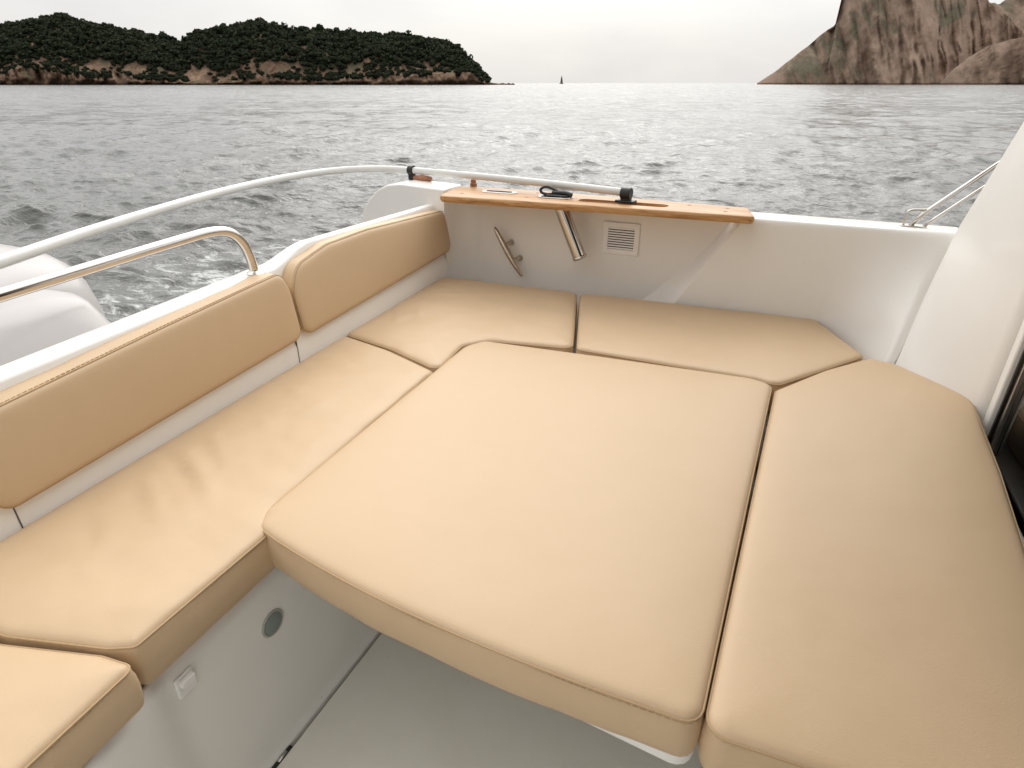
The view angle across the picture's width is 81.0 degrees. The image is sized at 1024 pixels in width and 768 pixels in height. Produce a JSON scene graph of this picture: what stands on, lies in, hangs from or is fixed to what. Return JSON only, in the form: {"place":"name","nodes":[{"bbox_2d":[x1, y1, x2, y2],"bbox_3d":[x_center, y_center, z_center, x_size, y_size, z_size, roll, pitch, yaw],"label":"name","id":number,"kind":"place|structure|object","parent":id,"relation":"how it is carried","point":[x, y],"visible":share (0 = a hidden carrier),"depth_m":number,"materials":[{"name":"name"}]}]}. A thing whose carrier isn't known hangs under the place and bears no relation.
{"place":"outdoors","nodes":[
{"label":"outdoors","id":0,"kind":"place"},
{"bbox_2d":[0,27,505,84],"bbox_3d":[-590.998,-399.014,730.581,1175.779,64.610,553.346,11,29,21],"label":"island hill","id":1,"kind":"structure","parent":0,"point":[20,75],"depth_m":625.83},
{"bbox_2d":[0,12,491,82],"bbox_3d":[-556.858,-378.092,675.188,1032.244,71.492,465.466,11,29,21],"label":"wood","id":2,"kind":"object","parent":1,"relation":"on","point":[161,48],"visible":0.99,"depth_m":641.50,"materials":[{"name":"green plant"}]},
{"bbox_2d":[0,0,1003,82],"label":"sky","id":3,"kind":"structure","parent":0,"point":[513,41],"materials":[{"name":"white"}]},
{"bbox_2d":[0,83,1023,322],"bbox_3d":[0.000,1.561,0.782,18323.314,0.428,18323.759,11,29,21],"label":"sea","id":4,"kind":"structure","parent":0,"point":[73,157],"depth_m":17.12,"materials":[{"name":"liquid"}]},
{"bbox_2d":[0,122,1023,767],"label":"motorboat","id":5,"kind":"object","parent":4,"relation":"on","point":[276,668],"visible":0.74,"depth_m":1.66,"materials":[{"name":"white gelcoat fiberglass"},{"name":"tinted glass"},{"name":"black plastic"}]},
{"bbox_2d":[0,244,110,365],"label":"outboard motor","id":6,"kind":"object","parent":5,"relation":"attached to","point":[33,322],"visible":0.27,"depth_m":1.67,"materials":[{"name":"paint"}]},
{"bbox_2d":[0,644,143,767],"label":"seat cushion","id":7,"kind":"object","parent":5,"relation":"on","point":[62,709],"visible":1,"depth_m":0.88,"materials":[{"name":"beige leather"}]},
{"bbox_2d":[0,273,300,508],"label":"backrest","id":8,"kind":"object","parent":5,"relation":"attached to","point":[62,421],"visible":0.99,"depth_m":1.38,"materials":[{"name":"beige leather"}]},
{"bbox_2d":[0,337,432,683],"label":"seat cushion","id":9,"kind":"object","parent":5,"relation":"on","point":[151,566],"visible":0.85,"depth_m":1.20,"materials":[{"name":"beige leather"}]},
{"bbox_2d":[282,210,449,332],"bbox_3d":[-0.516,-0.492,2.315,0.109,0.248,1.066,10,28,19],"label":"backrest","id":10,"kind":"object","parent":5,"relation":"attached to","point":[328,280],"visible":0.95,"depth_m":2.13,"materials":[{"name":"beige leather"}]},
{"bbox_2d":[347,278,576,372],"bbox_3d":[-0.121,-0.211,2.301,0.814,0.114,0.909,11,29,21],"label":"seat cushion","id":11,"kind":"object","parent":5,"relation":"on","point":[434,326],"visible":0.86,"depth_m":2.23,"materials":[{"name":"beige leather"}]},
{"bbox_2d":[586,722,693,764],"bbox_3d":[0.098,0.456,1.601,0.897,0.449,1.115,11,29,21],"label":"cockpit table","id":12,"kind":"object","parent":5,"relation":"on","point":[669,758],"visible":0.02,"depth_m":0.91,"materials":[{"name":"white paint"}]},
{"bbox_2d":[261,341,771,756],"bbox_3d":[0.093,0.187,1.495,0.970,0.108,1.199,11,29,21],"label":"table cushion","id":13,"kind":"object","parent":12,"relation":"on","point":[561,531],"visible":1,"depth_m":1.19,"materials":[{"name":"beige leather"}]},
{"bbox_2d":[576,294,862,410],"bbox_3d":[0.670,-0.143,2.170,1.053,0.110,0.652,11,29,21],"label":"seat cushion","id":14,"kind":"object","parent":5,"relation":"on","point":[776,352],"visible":0.84,"depth_m":2.07,"materials":[{"name":"beige leather"}]},
{"bbox_2d":[698,359,1023,767],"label":"seat cushion","id":15,"kind":"object","parent":5,"relation":"on","point":[875,615],"visible":0.98,"depth_m":1.04,"materials":[{"name":"beige leather"}]},
{"bbox_2d":[990,363,1023,529],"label":"sliding door","id":16,"kind":"structure","parent":5,"relation":"in","point":[1007,441],"depth_m":1.51,"materials":[{"name":"glass"}]},
{"bbox_2d":[757,0,1023,84],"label":"rock hill","id":17,"kind":"structure","parent":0,"point":[904,42],"depth_m":793.10,"materials":[{"name":"brown stone"}]},
{"bbox_2d":[940,38,1023,84],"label":"rock ridge","id":18,"kind":"object","parent":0,"point":[1001,63],"visible":0.98,"depth_m":726.92,"materials":[{"name":"brown stone"}]},
{"bbox_2d":[997,0,1023,31],"bbox_3d":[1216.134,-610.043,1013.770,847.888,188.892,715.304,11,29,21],"label":"rock hill","id":19,"kind":"structure","parent":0,"point":[1013,10],"depth_m":977.29,"materials":[{"name":"brown stone"}]}
]}

